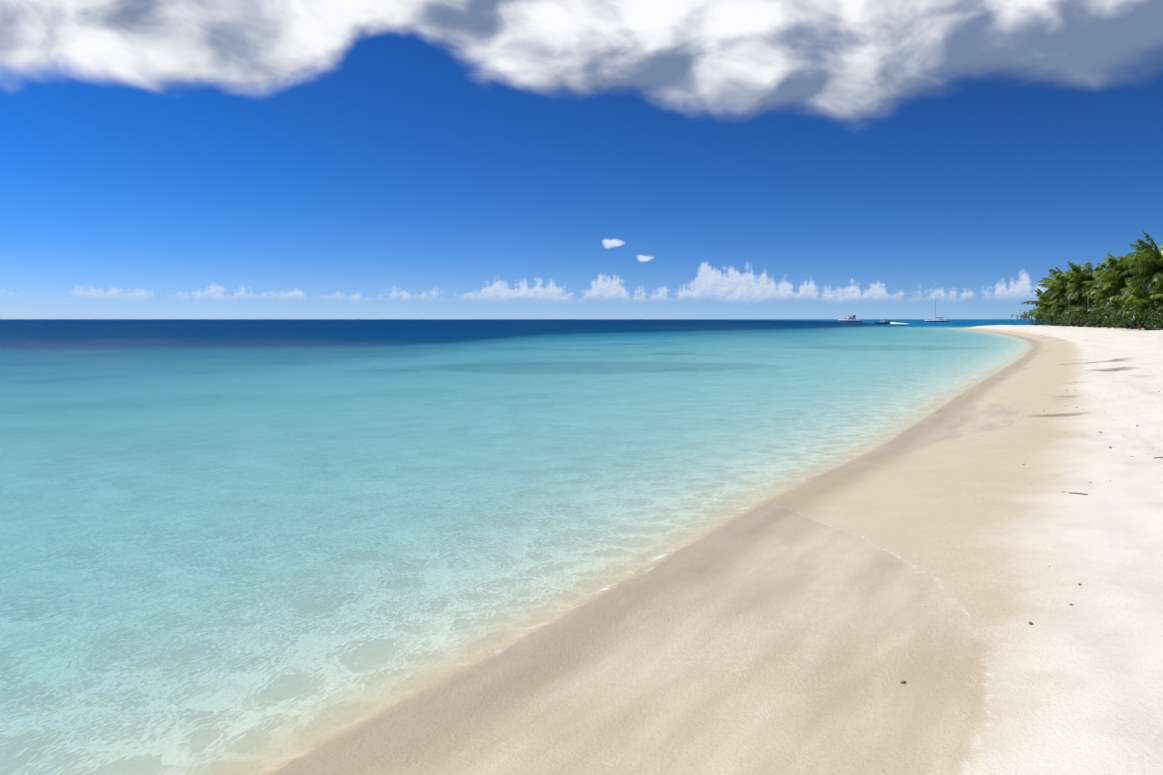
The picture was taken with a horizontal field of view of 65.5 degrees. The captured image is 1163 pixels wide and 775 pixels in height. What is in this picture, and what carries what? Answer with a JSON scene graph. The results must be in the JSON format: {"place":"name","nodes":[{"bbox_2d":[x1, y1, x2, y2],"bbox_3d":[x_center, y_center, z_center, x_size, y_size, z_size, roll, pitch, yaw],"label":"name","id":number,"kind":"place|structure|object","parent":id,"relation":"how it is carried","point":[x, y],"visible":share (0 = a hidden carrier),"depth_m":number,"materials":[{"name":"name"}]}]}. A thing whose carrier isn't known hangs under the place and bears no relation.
{"place":"outdoors","nodes":[
{"label":"outdoors","id":0,"kind":"place"},
{"bbox_2d":[0,319,1086,774],"bbox_3d":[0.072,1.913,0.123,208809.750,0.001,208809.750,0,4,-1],"label":"water","id":1,"kind":"structure","parent":0,"point":[252,545],"depth_m":10.52,"materials":[{"name":"teal liquid"}]},
{"bbox_2d":[838,314,861,321],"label":"motor yacht","id":2,"kind":"object","parent":1,"relation":"on","point":[850,319],"visible":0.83,"depth_m":628.92,"materials":[{"name":"grey plastic"}]},
{"bbox_2d":[874,319,889,323],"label":"motorboat","id":3,"kind":"object","parent":1,"relation":"on","point":[883,322],"visible":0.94,"depth_m":369.89,"materials":[{"name":"blue metal"}]},
{"bbox_2d":[925,295,948,321],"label":"sailing yacht","id":4,"kind":"object","parent":1,"relation":"on","point":[936,320],"visible":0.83,"depth_m":630.34,"materials":[{"name":"grey plastic"}]},
{"bbox_2d":[0,0,1162,318],"label":"sky","id":5,"kind":"structure","parent":0,"point":[160,159],"materials":[{"name":"blue"}]},
{"bbox_2d":[276,325,1162,774],"bbox_3d":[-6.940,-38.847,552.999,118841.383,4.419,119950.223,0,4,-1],"label":"ground","id":6,"kind":"structure","parent":0,"point":[808,627],"depth_m":5.12,"materials":[{"name":"beige sand"}]},
{"bbox_2d":[881,376,1162,770],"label":"beach debris","id":7,"kind":"object","parent":6,"relation":"on","point":[904,682],"visible":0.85,"depth_m":8.52,"materials":[{"name":"brown"}]},
{"bbox_2d":[1011,308,1040,324],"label":"shrub","id":8,"kind":"object","parent":6,"relation":"on","point":[1028,316],"visible":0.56,"depth_m":187.23,"materials":[{"name":"green plant"}]},
{"bbox_2d":[1029,315,1052,324],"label":"shrub","id":9,"kind":"object","parent":6,"relation":"on","point":[1039,320],"visible":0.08,"depth_m":184.61,"materials":[{"name":"green plant"}]},
{"bbox_2d":[1021,288,1062,320],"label":"palm","id":10,"kind":"object","parent":6,"relation":"on","point":[1043,299],"visible":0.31,"depth_m":179.62,"materials":[{"name":"green plant"}]},
{"bbox_2d":[1035,304,1059,325],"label":"shrub","id":11,"kind":"object","parent":6,"relation":"on","point":[1047,313],"visible":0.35,"depth_m":170.85,"materials":[{"name":"green plant"}]},
{"bbox_2d":[1040,308,1064,325],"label":"shrub","id":12,"kind":"object","parent":6,"relation":"on","point":[1052,317],"visible":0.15,"depth_m":168.58,"materials":[{"name":"green plant"}]},
{"bbox_2d":[1038,270,1069,301],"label":"palm","id":13,"kind":"object","parent":6,"relation":"on","point":[1052,292],"visible":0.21,"depth_m":171.36,"materials":[{"name":"green plant"}]},
{"bbox_2d":[1037,264,1083,326],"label":"palm","id":14,"kind":"object","parent":6,"relation":"on","point":[1061,286],"visible":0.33,"depth_m":162.67,"materials":[{"name":"green plant"}]},
{"bbox_2d":[1043,294,1085,323],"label":"palm","id":15,"kind":"object","parent":6,"relation":"on","point":[1055,305],"visible":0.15,"depth_m":165.69,"materials":[{"name":"green plant"}]},
{"bbox_2d":[1048,306,1082,326],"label":"shrub","id":16,"kind":"object","parent":6,"relation":"on","point":[1058,318],"visible":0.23,"depth_m":164.53,"materials":[{"name":"green plant"}]},
{"bbox_2d":[1057,305,1090,326],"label":"shrub","id":17,"kind":"object","parent":6,"relation":"on","point":[1073,325],"visible":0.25,"depth_m":152.31,"materials":[{"name":"green plant"}]},
{"bbox_2d":[1058,305,1096,326],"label":"shrub","id":18,"kind":"object","parent":6,"relation":"on","point":[1076,315],"visible":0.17,"depth_m":149.76,"materials":[{"name":"green plant"}]},
{"bbox_2d":[1057,305,1100,326],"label":"shrub","id":19,"kind":"object","parent":6,"relation":"on","point":[1074,316],"visible":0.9,"depth_m":144.45,"materials":[{"name":"green plant"}]},
{"bbox_2d":[1055,262,1113,326],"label":"palm","id":20,"kind":"object","parent":6,"relation":"on","point":[1076,275],"visible":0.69,"depth_m":142.51,"materials":[{"name":"green plant"}]},
{"bbox_2d":[1064,269,1106,326],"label":"palm","id":21,"kind":"object","parent":6,"relation":"on","point":[1074,296],"visible":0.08,"depth_m":147.61,"materials":[{"name":"green plant"}]},
{"bbox_2d":[1085,300,1101,309],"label":"palm","id":22,"kind":"object","parent":6,"relation":"on","point":[1093,302],"visible":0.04,"depth_m":144.75,"materials":[{"name":"green plant"}]},
{"bbox_2d":[1081,270,1131,327],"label":"palm","id":23,"kind":"object","parent":6,"relation":"on","point":[1100,294],"visible":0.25,"depth_m":127.94,"materials":[{"name":"green plant"}]},
{"bbox_2d":[1084,301,1128,326],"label":"shrub","id":24,"kind":"object","parent":6,"relation":"on","point":[1093,309],"visible":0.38,"depth_m":138.09,"materials":[{"name":"green plant"}]},
{"bbox_2d":[1088,295,1130,326],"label":"palm","id":25,"kind":"object","parent":6,"relation":"on","point":[1102,301],"visible":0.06,"depth_m":138.41,"materials":[{"name":"green plant"}]},
{"bbox_2d":[1086,306,1134,326],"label":"shrub","id":26,"kind":"object","parent":6,"relation":"on","point":[1098,318],"visible":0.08,"depth_m":141.00,"materials":[{"name":"green plant"}]},
{"bbox_2d":[1096,301,1125,325],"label":"shrub","id":27,"kind":"object","parent":6,"relation":"on","point":[1108,318],"visible":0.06,"depth_m":133.31,"materials":[{"name":"green plant"}]},
{"bbox_2d":[1092,303,1135,328],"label":"shrub","id":28,"kind":"object","parent":6,"relation":"on","point":[1111,313],"visible":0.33,"depth_m":121.45,"materials":[{"name":"green plant"}]},
{"bbox_2d":[1097,253,1137,272],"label":"palm","id":29,"kind":"object","parent":6,"relation":"on","point":[1106,266],"visible":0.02,"depth_m":170.16,"materials":[{"name":"green plant"}]},
{"bbox_2d":[1086,253,1151,327],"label":"palm","id":30,"kind":"object","parent":6,"relation":"on","point":[1114,280],"visible":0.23,"depth_m":119.64,"materials":[{"name":"green plant"}]},
{"bbox_2d":[1111,307,1152,328],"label":"shrub","id":31,"kind":"object","parent":6,"relation":"on","point":[1128,322],"visible":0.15,"depth_m":116.95,"materials":[{"name":"green plant"}]},
{"bbox_2d":[1105,299,1161,329],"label":"shrub","id":32,"kind":"object","parent":6,"relation":"on","point":[1127,313],"visible":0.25,"depth_m":109.09,"materials":[{"name":"green plant"}]},
{"bbox_2d":[1107,277,1162,330],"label":"palm","id":33,"kind":"object","parent":6,"relation":"on","point":[1140,302],"visible":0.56,"depth_m":109.27,"materials":[{"name":"green plant"}]},
{"bbox_2d":[1117,231,1162,297],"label":"palm","id":34,"kind":"object","parent":6,"relation":"on","point":[1152,269],"visible":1,"depth_m":98.94,"materials":[{"name":"green plant"}]},
{"bbox_2d":[1130,305,1162,329],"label":"shrub","id":35,"kind":"object","parent":6,"relation":"on","point":[1154,319],"visible":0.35,"depth_m":107.27,"materials":[{"name":"green plant"}]},
{"bbox_2d":[1138,298,1162,329],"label":"shrub","id":36,"kind":"object","parent":6,"relation":"on","point":[1152,317],"visible":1,"depth_m":99.47,"materials":[{"name":"green plant"}]},
{"bbox_2d":[1151,294,1162,311],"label":"palm","id":37,"kind":"object","parent":6,"relation":"on","point":[1158,295],"visible":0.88,"depth_m":105.17,"materials":[{"name":"green plant"}]}
]}

